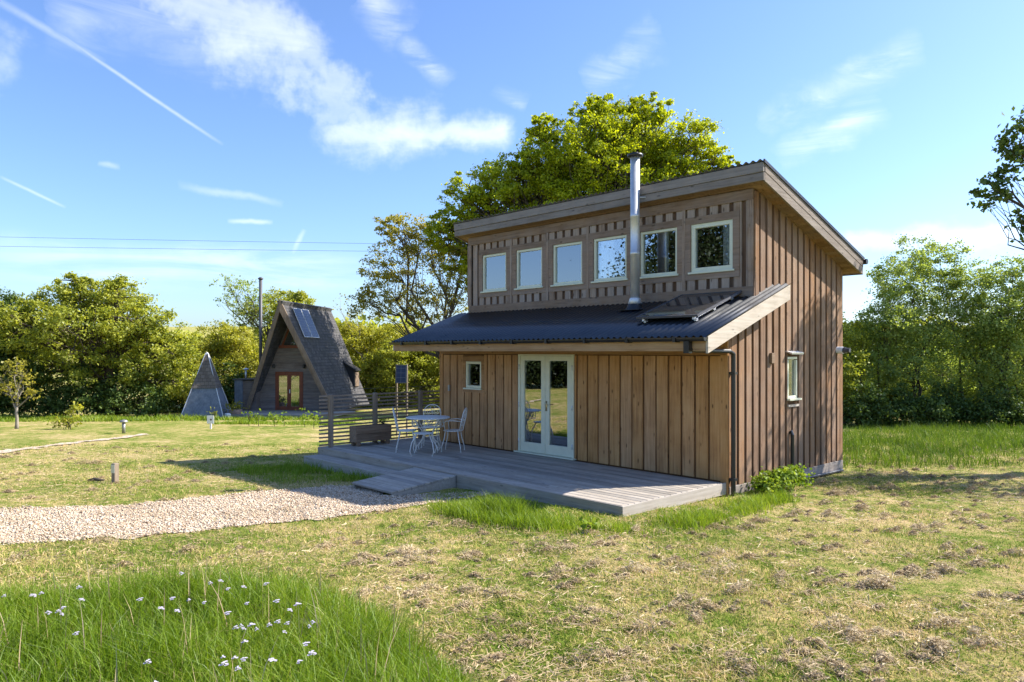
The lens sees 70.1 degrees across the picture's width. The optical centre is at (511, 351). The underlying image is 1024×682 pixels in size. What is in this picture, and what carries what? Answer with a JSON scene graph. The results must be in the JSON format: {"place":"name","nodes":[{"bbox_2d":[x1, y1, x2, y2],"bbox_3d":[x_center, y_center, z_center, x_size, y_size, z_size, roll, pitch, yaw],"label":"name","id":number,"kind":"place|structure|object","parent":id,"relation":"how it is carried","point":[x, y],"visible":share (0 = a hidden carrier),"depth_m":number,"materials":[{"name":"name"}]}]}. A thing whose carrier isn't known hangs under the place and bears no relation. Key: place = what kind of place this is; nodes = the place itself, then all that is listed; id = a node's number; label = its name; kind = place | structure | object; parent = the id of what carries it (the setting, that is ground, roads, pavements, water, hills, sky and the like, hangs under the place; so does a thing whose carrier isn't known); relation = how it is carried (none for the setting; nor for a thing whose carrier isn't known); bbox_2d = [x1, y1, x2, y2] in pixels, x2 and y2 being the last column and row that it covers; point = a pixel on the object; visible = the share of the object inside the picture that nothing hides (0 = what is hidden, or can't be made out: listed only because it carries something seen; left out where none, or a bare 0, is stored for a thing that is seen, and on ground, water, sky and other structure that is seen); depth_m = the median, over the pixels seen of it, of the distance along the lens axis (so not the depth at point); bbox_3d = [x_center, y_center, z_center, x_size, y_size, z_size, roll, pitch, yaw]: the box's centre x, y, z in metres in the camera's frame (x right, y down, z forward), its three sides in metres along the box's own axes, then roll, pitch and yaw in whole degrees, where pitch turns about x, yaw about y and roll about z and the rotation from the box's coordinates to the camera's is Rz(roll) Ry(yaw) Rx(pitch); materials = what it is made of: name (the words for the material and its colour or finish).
{"place":"outdoors","nodes":[
{"label":"outdoors","id":0,"kind":"place"},
{"bbox_2d":[0,412,364,421],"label":"verge grass","id":1,"kind":"structure","parent":0,"point":[85,418],"depth_m":33.43,"materials":[{"name":"green plant"}]},
{"bbox_2d":[23,237,376,243],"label":"power line","id":2,"kind":"object","parent":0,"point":[194,240],"visible":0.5,"depth_m":54.99,"materials":[{"name":"black metal"}]},
{"bbox_2d":[5,246,401,251],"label":"power line","id":3,"kind":"object","parent":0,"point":[213,249],"visible":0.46,"depth_m":54.99,"materials":[{"name":"black metal"}]},
{"bbox_2d":[0,485,490,546],"bbox_3d":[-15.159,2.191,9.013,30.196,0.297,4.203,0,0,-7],"label":"gravel path","id":4,"kind":"structure","parent":0,"point":[185,514],"depth_m":10.03,"materials":[{"name":"beige gravel"}]},
{"bbox_2d":[0,553,502,681],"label":"meadow grass","id":5,"kind":"structure","parent":0,"point":[154,643],"depth_m":4.83,"materials":[{"name":"green plant"}]},
{"bbox_2d":[214,417,359,425],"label":"lawn edge grass","id":6,"kind":"structure","parent":0,"point":[246,421],"depth_m":30.23,"materials":[{"name":"green plant"}]},
{"bbox_2d":[0,327,1023,681],"bbox_3d":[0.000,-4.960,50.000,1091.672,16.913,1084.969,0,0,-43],"label":"ground","id":7,"kind":"structure","parent":0,"point":[182,433],"depth_m":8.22,"materials":[{"name":"green plant"}]},
{"bbox_2d":[0,370,24,415],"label":"thicket bush","id":8,"kind":"object","parent":7,"relation":"on","point":[4,398],"visible":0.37,"depth_m":36.17,"materials":[{"name":"green plant"}]},
{"bbox_2d":[0,356,43,428],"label":"young tree","id":9,"kind":"object","parent":7,"relation":"on","point":[18,397],"visible":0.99,"depth_m":27.37,"materials":[{"name":"green plant"}]},
{"bbox_2d":[0,286,48,406],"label":"boundary ash","id":10,"kind":"object","parent":7,"relation":"on","point":[4,356],"visible":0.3,"depth_m":36.59,"materials":[{"name":"green plant"}]},
{"bbox_2d":[30,594,35,632],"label":"cuckoo flower","id":11,"kind":"object","parent":7,"relation":"on","point":[34,595],"visible":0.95,"depth_m":5.07,"materials":[{"name":"white plant"}]},
{"bbox_2d":[0,359,78,415],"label":"thicket bush","id":12,"kind":"object","parent":7,"relation":"on","point":[27,404],"visible":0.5,"depth_m":36.37,"materials":[{"name":"green plant"}]},
{"bbox_2d":[45,611,51,655],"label":"cuckoo flower","id":13,"kind":"object","parent":7,"relation":"on","point":[48,624],"visible":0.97,"depth_m":4.71,"materials":[{"name":"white plant"}]},
{"bbox_2d":[60,613,63,636],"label":"cuckoo flower","id":14,"kind":"object","parent":7,"relation":"on","point":[62,614],"visible":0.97,"depth_m":4.87,"materials":[{"name":"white plant"}]},
{"bbox_2d":[46,400,83,428],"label":"shrub","id":15,"kind":"object","parent":7,"relation":"on","point":[65,421],"visible":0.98,"depth_m":27.21,"materials":[{"name":"green plant"}]},
{"bbox_2d":[0,433,149,452],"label":"footpath","id":16,"kind":"structure","parent":7,"relation":"on","point":[12,450],"depth_m":20.95,"materials":[{"name":"beige gravel"}]},
{"bbox_2d":[32,359,125,416],"bbox_3d":[-21.547,1.825,36.610,4.177,2.973,2.926,0,0,-17],"label":"thicket bush","id":17,"kind":"object","parent":7,"relation":"on","point":[61,405],"visible":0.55,"depth_m":35.97,"materials":[{"name":"green plant"}]},
{"bbox_2d":[79,598,84,635],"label":"cuckoo flower","id":18,"kind":"object","parent":7,"relation":"on","point":[80,613],"visible":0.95,"depth_m":4.97,"materials":[{"name":"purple plant"}]},
{"bbox_2d":[88,477,104,481],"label":"broken branch","id":19,"kind":"object","parent":7,"relation":"on","point":[95,479],"visible":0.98,"depth_m":13.21,"materials":[{"name":"brown plant"}]},
{"bbox_2d":[0,271,204,415],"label":"boundary oak","id":20,"kind":"object","parent":7,"relation":"on","point":[104,307],"visible":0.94,"depth_m":36.34,"materials":[{"name":"green plant"}]},
{"bbox_2d":[111,463,118,482],"bbox_3d":[-7.132,2.196,13.108,0.097,0.370,0.095,0,0,27],"label":"bollard post","id":21,"kind":"object","parent":7,"relation":"on","point":[114,472],"visible":0.85,"depth_m":13.07,"materials":[{"name":"brown wood"}]},
{"bbox_2d":[71,360,174,416],"bbox_3d":[-19.470,1.870,36.367,4.491,2.898,3.472,0,0,0],"label":"thicket bush","id":22,"kind":"object","parent":7,"relation":"on","point":[122,403],"visible":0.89,"depth_m":36.09,"materials":[{"name":"green plant"}]},
{"bbox_2d":[119,420,127,432],"bbox_3d":[-13.435,2.610,25.245,0.276,0.490,0.280,0,0,-43],"label":"mushroom light","id":23,"kind":"object","parent":7,"relation":"on","point":[123,422],"visible":1,"depth_m":25.19,"materials":[{"name":"metal"}]},
{"bbox_2d":[143,659,150,679],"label":"cuckoo flower","id":24,"kind":"object","parent":7,"relation":"on","point":[147,661],"visible":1,"depth_m":4.05,"materials":[{"name":"white plant"}]},
{"bbox_2d":[127,364,191,413],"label":"thicket bush","id":25,"kind":"object","parent":7,"relation":"on","point":[176,409],"visible":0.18,"depth_m":40.63,"materials":[{"name":"green plant"}]},
{"bbox_2d":[169,597,174,627],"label":"cuckoo flower","id":26,"kind":"object","parent":7,"relation":"on","point":[171,598],"visible":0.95,"depth_m":5.15,"materials":[{"name":"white plant"}]},
{"bbox_2d":[181,352,230,416],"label":"shingled shed","id":27,"kind":"structure","parent":7,"relation":"on","point":[206,392],"depth_m":36.01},
{"bbox_2d":[207,416,213,428],"bbox_3d":[-11.327,2.680,27.424,0.260,0.520,0.062,0,0,0],"label":"marker sign","id":28,"kind":"object","parent":7,"relation":"on","point":[210,420],"visible":0.95,"depth_m":27.40,"materials":[{"name":"white plastic"}]},
{"bbox_2d":[158,317,264,406],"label":"boundary hawthorn","id":29,"kind":"object","parent":7,"relation":"on","point":[215,347],"visible":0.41,"depth_m":42.81,"materials":[{"name":"green plant"}]},
{"bbox_2d":[219,660,227,681],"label":"cuckoo flower","id":30,"kind":"object","parent":7,"relation":"on","point":[223,662],"visible":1,"depth_m":3.89,"materials":[{"name":"white plant"}]},
{"bbox_2d":[214,360,250,407],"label":"thicket bush","id":31,"kind":"object","parent":7,"relation":"on","point":[229,388],"visible":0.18,"depth_m":40.88,"materials":[{"name":"green plant"}]},
{"bbox_2d":[222,401,249,413],"bbox_3d":[-13.741,2.840,36.419,1.277,0.812,1.169,0,0,0],"label":"plant pot","id":32,"kind":"object","parent":7,"relation":"on","point":[234,410],"visible":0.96,"depth_m":36.18,"materials":[{"name":"ceramic"}]},
{"bbox_2d":[0,545,472,681],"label":"seed heads","id":33,"kind":"object","parent":7,"relation":"on","point":[218,623],"visible":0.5,"depth_m":4.82,"materials":[{"name":"green plant"}]},
{"bbox_2d":[209,273,274,347],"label":"ash sapling","id":34,"kind":"object","parent":7,"relation":"on","point":[248,298],"visible":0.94,"depth_m":46.68,"materials":[{"name":"green plant"}]},
{"bbox_2d":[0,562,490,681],"bbox_3d":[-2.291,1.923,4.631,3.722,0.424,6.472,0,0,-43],"label":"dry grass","id":35,"kind":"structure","parent":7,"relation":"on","point":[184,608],"depth_m":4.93,"materials":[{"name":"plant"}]},
{"bbox_2d":[232,368,260,410],"bbox_3d":[-13.939,2.127,38.866,1.370,2.480,1.160,0,0,12],"label":"service hut","id":36,"kind":"object","parent":7,"relation":"on","point":[243,386],"visible":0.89,"depth_m":38.41,"materials":[{"name":"grey wood"}]},
{"bbox_2d":[241,411,254,423],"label":"young plant","id":37,"kind":"object","parent":7,"relation":"on","point":[251,415],"visible":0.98,"depth_m":28.95,"materials":[{"name":"green plant"}]},
{"bbox_2d":[248,623,254,663],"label":"cuckoo flower","id":38,"kind":"object","parent":7,"relation":"on","point":[251,637],"visible":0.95,"depth_m":4.53,"materials":[{"name":"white plant"}]},
{"bbox_2d":[253,408,265,425],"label":"young plant","id":39,"kind":"object","parent":7,"relation":"on","point":[257,420],"visible":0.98,"depth_m":28.93,"materials":[{"name":"green plant"}]},
{"bbox_2d":[267,623,271,662],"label":"cuckoo flower","id":40,"kind":"object","parent":7,"relation":"on","point":[269,633],"visible":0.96,"depth_m":4.64,"materials":[{"name":"white plant"}]},
{"bbox_2d":[268,658,276,679],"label":"cuckoo flower","id":41,"kind":"object","parent":7,"relation":"on","point":[272,659],"visible":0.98,"depth_m":4.05,"materials":[{"name":"white plant"}]},
{"bbox_2d":[268,411,280,425],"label":"young plant","id":42,"kind":"object","parent":7,"relation":"on","point":[270,415],"visible":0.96,"depth_m":28.90,"materials":[{"name":"green plant"}]},
{"bbox_2d":[278,411,287,425],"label":"young plant","id":43,"kind":"object","parent":7,"relation":"on","point":[281,418],"visible":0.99,"depth_m":28.88,"materials":[{"name":"green plant"}]},
{"bbox_2d":[224,410,354,417],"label":"cabin terrace","id":44,"kind":"structure","parent":7,"relation":"on","point":[297,413],"depth_m":36.52,"materials":[{"name":"grey wood"}]},
{"bbox_2d":[244,277,368,410],"bbox_3d":[-11.294,-0.404,40.141,4.940,7.171,6.680,0,0,8],"label":"frame cabin","id":45,"kind":"object","parent":44,"relation":"on","point":[305,361],"visible":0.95,"depth_m":38.50,"materials":[{"name":"grey wood"}]},
{"bbox_2d":[277,374,288,409],"bbox_3d":[-12.072,2.138,38.496,0.661,1.905,0.045,0,0,8],"label":"door","id":46,"kind":"structure","parent":45,"relation":"in","point":[278,407],"depth_m":38.47,"materials":[{"name":"brown wood"}]},
{"bbox_2d":[279,329,297,347],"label":"gable window","id":47,"kind":"structure","parent":45,"relation":"in","point":[280,346],"depth_m":38.46,"materials":[{"name":"brown wood"}]},
{"bbox_2d":[289,374,300,409],"bbox_3d":[-11.412,2.138,38.385,0.661,1.905,0.090,0,0,8],"label":"door","id":48,"kind":"structure","parent":45,"relation":"in","point":[290,407],"depth_m":38.39,"materials":[{"name":"brown wood"}]},
{"bbox_2d":[233,286,349,360],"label":"field maple","id":49,"kind":"object","parent":7,"relation":"on","point":[298,296],"visible":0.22,"depth_m":47.50,"materials":[{"name":"green plant"}]},
{"bbox_2d":[228,457,376,483],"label":"shade grass","id":50,"kind":"structure","parent":7,"relation":"on","point":[306,468],"depth_m":14.21,"materials":[{"name":"green plant"}]},
{"bbox_2d":[295,408,311,426],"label":"young plant","id":51,"kind":"object","parent":7,"relation":"on","point":[303,416],"visible":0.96,"depth_m":28.41,"materials":[{"name":"green plant"}]},
{"bbox_2d":[303,642,309,678],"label":"cuckoo flower","id":52,"kind":"object","parent":7,"relation":"on","point":[307,651],"visible":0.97,"depth_m":4.28,"materials":[{"name":"white plant"}]},
{"bbox_2d":[307,650,316,679],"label":"cuckoo flower","id":53,"kind":"object","parent":7,"relation":"on","point":[312,652],"visible":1,"depth_m":4.18,"materials":[{"name":"white plant"}]},
{"bbox_2d":[306,411,322,427],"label":"young plant","id":54,"kind":"object","parent":7,"relation":"on","point":[315,416],"visible":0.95,"depth_m":27.42,"materials":[{"name":"green plant"}]},
{"bbox_2d":[332,293,367,387],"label":"bare sapling","id":55,"kind":"object","parent":7,"relation":"on","point":[351,326],"visible":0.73,"depth_m":46.76,"materials":[{"name":"green plant"}]},
{"bbox_2d":[337,319,439,392],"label":"hedgerow thorn","id":56,"kind":"object","parent":7,"relation":"on","point":[370,342],"visible":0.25,"depth_m":47.00,"materials":[{"name":"green plant"}]},
{"bbox_2d":[353,338,439,407],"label":"hedgerow hazel","id":57,"kind":"object","parent":7,"relation":"on","point":[380,383],"visible":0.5,"depth_m":45.52,"materials":[{"name":"green plant"}]},
{"bbox_2d":[395,364,407,435],"bbox_3d":[-3.635,1.633,24.000,0.390,2.406,0.150,0,0,6],"label":"solar panel stand","id":58,"kind":"object","parent":7,"relation":"on","point":[401,374],"visible":0.85,"depth_m":23.98,"materials":[{"name":"grey metal"}]},
{"bbox_2d":[345,211,467,359],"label":"budding oak","id":59,"kind":"object","parent":7,"relation":"on","point":[408,250],"visible":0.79,"depth_m":41.35,"materials":[{"name":"green plant"}]},
{"bbox_2d":[421,487,568,533],"bbox_3d":[-0.329,2.062,9.797,1.404,0.443,2.571,0,0,-43],"label":"grass clump","id":60,"kind":"object","parent":7,"relation":"on","point":[495,512],"visible":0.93,"depth_m":9.55,"materials":[{"name":"green plant"}]},
{"bbox_2d":[0,443,1023,681],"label":"hay clods","id":61,"kind":"object","parent":7,"relation":"on","point":[940,642],"visible":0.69,"depth_m":6.52,"materials":[{"name":"beige plant"}]},
{"bbox_2d":[0,446,1023,681],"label":"loose hay","id":62,"kind":"object","parent":7,"relation":"on","point":[643,615],"visible":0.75,"depth_m":6.72},
{"bbox_2d":[304,435,725,516],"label":"timber deck","id":63,"kind":"structure","parent":7,"relation":"on","point":[597,488],"depth_m":12.35,"materials":[{"name":"grey wood"}]},
{"bbox_2d":[349,423,390,446],"bbox_3d":[-3.182,1.880,16.434,0.920,0.440,0.290,0,0,-43],"label":"planter box","id":64,"kind":"object","parent":63,"relation":"on","point":[359,434],"visible":1,"depth_m":16.28,"materials":[{"name":"wood"}]},
{"bbox_2d":[374,417,388,423],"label":"planter herb","id":65,"kind":"object","parent":64,"relation":"on","point":[382,421],"visible":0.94,"depth_m":16.60,"materials":[{"name":"green plant"}]},
{"bbox_2d":[319,385,439,446],"bbox_3d":[-2.272,1.473,17.621,5.190,1.252,0.112,0,0,-43],"label":"slatted fence","id":66,"kind":"object","parent":63,"relation":"on","point":[331,414],"visible":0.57,"depth_m":16.73,"materials":[{"name":"wood"}]},
{"bbox_2d":[392,408,416,451],"bbox_3d":[-2.255,1.640,15.347,0.512,0.920,0.410,0,0,-6],"label":"bistro chair","id":67,"kind":"object","parent":63,"relation":"on","point":[402,430],"visible":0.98,"depth_m":15.24,"materials":[{"name":"white metal"}]},
{"bbox_2d":[409,432,436,455],"bbox_3d":[-1.800,1.877,14.820,0.501,0.446,0.541,0,0,0],"label":"garden stool","id":68,"kind":"object","parent":63,"relation":"on","point":[421,433],"visible":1,"depth_m":14.69,"materials":[{"name":"white metal"}]},
{"bbox_2d":[406,415,449,452],"bbox_3d":[-1.760,1.735,15.300,0.930,0.719,0.930,0,0,0],"label":"bistro table","id":69,"kind":"object","parent":63,"relation":"on","point":[427,417],"visible":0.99,"depth_m":15.17,"materials":[{"name":"white metal"}]},
{"bbox_2d":[421,404,440,447],"bbox_3d":[-1.780,1.640,16.085,0.410,0.920,0.512,0,0,0],"label":"bistro chair","id":70,"kind":"object","parent":63,"relation":"on","point":[432,412],"visible":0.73,"depth_m":16.25,"materials":[{"name":"white metal"}]},
{"bbox_2d":[441,408,466,452],"bbox_3d":[-1.206,1.640,15.345,0.512,0.920,0.477,0,0,9],"label":"bistro chair","id":71,"kind":"object","parent":63,"relation":"on","point":[457,430],"visible":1,"depth_m":15.26,"materials":[{"name":"white metal"}]},
{"bbox_2d":[17,310,1018,365],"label":"wood","id":72,"kind":"object","parent":7,"relation":"on","point":[337,319],"depth_m":91.28,"materials":[{"name":"green plant"}]},
{"bbox_2d":[421,90,740,288],"bbox_3d":[4.004,-5.324,40.419,18.276,17.827,7.910,0,0,11],"label":"oak tree","id":73,"kind":"object","parent":7,"relation":"on","point":[566,170],"visible":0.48,"depth_m":39.31,"materials":[{"name":"green plant"}]},
{"bbox_2d":[579,516,599,532],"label":"dock plant","id":74,"kind":"object","parent":7,"relation":"on","point":[584,524],"visible":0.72,"depth_m":8.70,"materials":[{"name":"green plant"}]},
{"bbox_2d":[420,487,763,523],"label":"deck edge grass","id":75,"kind":"structure","parent":7,"relation":"on","point":[547,512],"depth_m":10.38,"materials":[{"name":"green plant"}]},
{"bbox_2d":[388,152,867,496],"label":"timber house","id":76,"kind":"structure","parent":7,"relation":"on","point":[688,326],"depth_m":13.55,"materials":[{"name":"brown wood"}]},
{"bbox_2d":[463,361,481,389],"bbox_3d":[-0.846,0.543,16.304,0.145,0.626,0.620,0,0,-43],"label":"window","id":77,"kind":"structure","parent":76,"relation":"in","point":[473,369],"depth_m":16.35,"materials":[{"name":"green paint"}]},
{"bbox_2d":[480,252,506,292],"bbox_3d":[-0.380,-1.842,17.110,0.187,0.916,0.920,0,0,-43],"label":"window","id":78,"kind":"structure","parent":76,"relation":"in","point":[494,265],"depth_m":17.14,"materials":[{"name":"clear glass"}]},
{"bbox_2d":[514,247,542,289],"bbox_3d":[0.400,-1.832,16.244,0.145,0.896,0.910,0,0,-43],"label":"window","id":79,"kind":"structure","parent":76,"relation":"in","point":[529,261],"depth_m":16.28,"materials":[{"name":"clear glass"}]},
{"bbox_2d":[518,356,544,453],"bbox_3d":[0.412,1.080,14.948,0.078,1.970,0.755,0,0,-43],"label":"door","id":80,"kind":"structure","parent":76,"relation":"in","point":[532,367],"depth_m":14.95,"materials":[{"name":"green paint"}]},
{"bbox_2d":[544,356,572,457],"bbox_3d":[0.918,1.080,14.380,0.114,1.970,0.755,0,0,-43],"label":"door","id":81,"kind":"structure","parent":76,"relation":"in","point":[558,408],"depth_m":14.43,"materials":[{"name":"green paint"}]},
{"bbox_2d":[550,241,582,286],"bbox_3d":[1.204,-1.842,15.415,0.187,0.916,0.920,0,0,-43],"label":"window","id":82,"kind":"structure","parent":76,"relation":"in","point":[567,258],"depth_m":15.44,"materials":[{"name":"clear glass"}]},
{"bbox_2d":[591,235,627,282],"bbox_3d":[1.986,-1.842,14.578,0.187,0.916,0.930,0,0,-43],"label":"window","id":83,"kind":"structure","parent":76,"relation":"in","point":[604,248],"depth_m":14.73,"materials":[{"name":"clear glass"}]},
{"bbox_2d":[640,227,678,278],"bbox_3d":[2.814,-1.842,13.757,0.275,0.916,0.920,0,0,-43],"label":"window","id":84,"kind":"structure","parent":76,"relation":"in","point":[666,274],"depth_m":13.79,"materials":[{"name":"beige paint"}]},
{"bbox_2d":[688,219,734,274],"bbox_3d":[3.553,-1.842,12.901,0.187,0.916,0.920,0,0,-43],"label":"window","id":85,"kind":"structure","parent":76,"relation":"in","point":[727,225],"depth_m":12.83,"materials":[{"name":"beige paint"}]},
{"bbox_2d":[785,351,803,406],"bbox_3d":[5.088,0.495,13.186,0.460,1.010,0.180,0,0,-43],"label":"window","id":86,"kind":"structure","parent":76,"relation":"in","point":[791,364],"depth_m":13.26,"materials":[{"name":"green paint"}]},
{"bbox_2d":[531,487,805,538],"bbox_3d":[2.550,2.145,9.893,5.314,0.356,1.461,0,0,-34],"label":"grass clump","id":87,"kind":"object","parent":7,"relation":"on","point":[686,517],"visible":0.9,"depth_m":9.47,"materials":[{"name":"green plant"}]},
{"bbox_2d":[747,463,817,492],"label":"dock plant","id":88,"kind":"object","parent":7,"relation":"on","point":[789,479],"visible":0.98,"depth_m":11.92,"materials":[{"name":"green plant"}]},
{"bbox_2d":[843,309,877,424],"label":"alder bush","id":89,"kind":"object","parent":7,"relation":"on","point":[852,365],"visible":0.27,"depth_m":29.64,"materials":[{"name":"green plant"}]},
{"bbox_2d":[843,322,891,406],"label":"hedge bush","id":90,"kind":"object","parent":7,"relation":"on","point":[865,352],"visible":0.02,"depth_m":36.22,"materials":[{"name":"green plant"}]},
{"bbox_2d":[843,381,911,427],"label":"bramble bush","id":91,"kind":"object","parent":7,"relation":"on","point":[859,411],"visible":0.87,"depth_m":28.13,"materials":[{"name":"green plant"}]},
{"bbox_2d":[860,320,915,404],"bbox_3d":[19.445,0.856,37.933,4.303,5.080,4.348,0,0,0],"label":"hedge bush","id":92,"kind":"object","parent":7,"relation":"on","point":[891,396],"visible":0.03,"depth_m":37.14,"materials":[{"name":"green plant"}]},
{"bbox_2d":[879,382,958,427],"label":"bramble bush","id":93,"kind":"object","parent":7,"relation":"on","point":[916,411],"visible":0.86,"depth_m":28.07,"materials":[{"name":"green plant"}]},
{"bbox_2d":[889,324,964,411],"bbox_3d":[20.925,0.871,37.236,4.372,4.981,4.513,0,0,0],"label":"hedge bush","id":94,"kind":"object","parent":7,"relation":"on","point":[899,398],"visible":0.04,"depth_m":36.53,"materials":[{"name":"green plant"}]},
{"bbox_2d":[844,234,1013,424],"bbox_3d":[17.436,-0.968,31.159,7.565,8.179,5.571,0,0,0],"label":"willow scrub","id":95,"kind":"object","parent":7,"relation":"on","point":[957,279],"visible":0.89,"depth_m":30.44,"materials":[{"name":"green plant"}]},
{"bbox_2d":[920,378,985,426],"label":"bramble bush","id":96,"kind":"object","parent":7,"relation":"on","point":[952,402],"visible":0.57,"depth_m":28.62,"materials":[{"name":"green plant"}]},
{"bbox_2d":[930,320,992,398],"bbox_3d":[23.436,0.864,38.406,4.401,5.060,4.348,0,0,0],"label":"hedge bush","id":97,"kind":"object","parent":7,"relation":"on","point":[957,363],"visible":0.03,"depth_m":37.45,"materials":[{"name":"green plant"}]},
{"bbox_2d":[949,252,1023,411],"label":"willow scrub","id":98,"kind":"object","parent":7,"relation":"on","point":[1008,323],"visible":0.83,"depth_m":29.49,"materials":[{"name":"green plant"}]},
{"bbox_2d":[956,381,1023,426],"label":"bramble bush","id":99,"kind":"object","parent":7,"relation":"on","point":[995,410],"visible":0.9,"depth_m":28.19,"materials":[{"name":"green plant"}]},
{"bbox_2d":[963,324,1023,403],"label":"hedge bush","id":100,"kind":"object","parent":7,"relation":"on","point":[994,375],"visible":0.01,"depth_m":36.74,"materials":[{"name":"green plant"}]},
{"bbox_2d":[967,105,1023,249],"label":"ash tree","id":101,"kind":"object","parent":7,"relation":"on","point":[1016,151],"visible":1,"depth_m":14.81,"materials":[{"name":"green plant"}]},
{"bbox_2d":[1005,384,1023,424],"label":"bramble bush","id":102,"kind":"object","parent":7,"relation":"on","point":[1018,393],"visible":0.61,"depth_m":28.21,"materials":[{"name":"green plant"}]},
{"bbox_2d":[0,0,1023,326],"label":"sky","id":103,"kind":"structure","parent":0,"point":[275,125],"materials":[{"name":"blue"}]},
{"bbox_2d":[839,417,1023,471],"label":"hedge foot grass","id":104,"kind":"structure","parent":0,"point":[855,443],"depth_m":19.82,"materials":[{"name":"green plant"}]}
]}

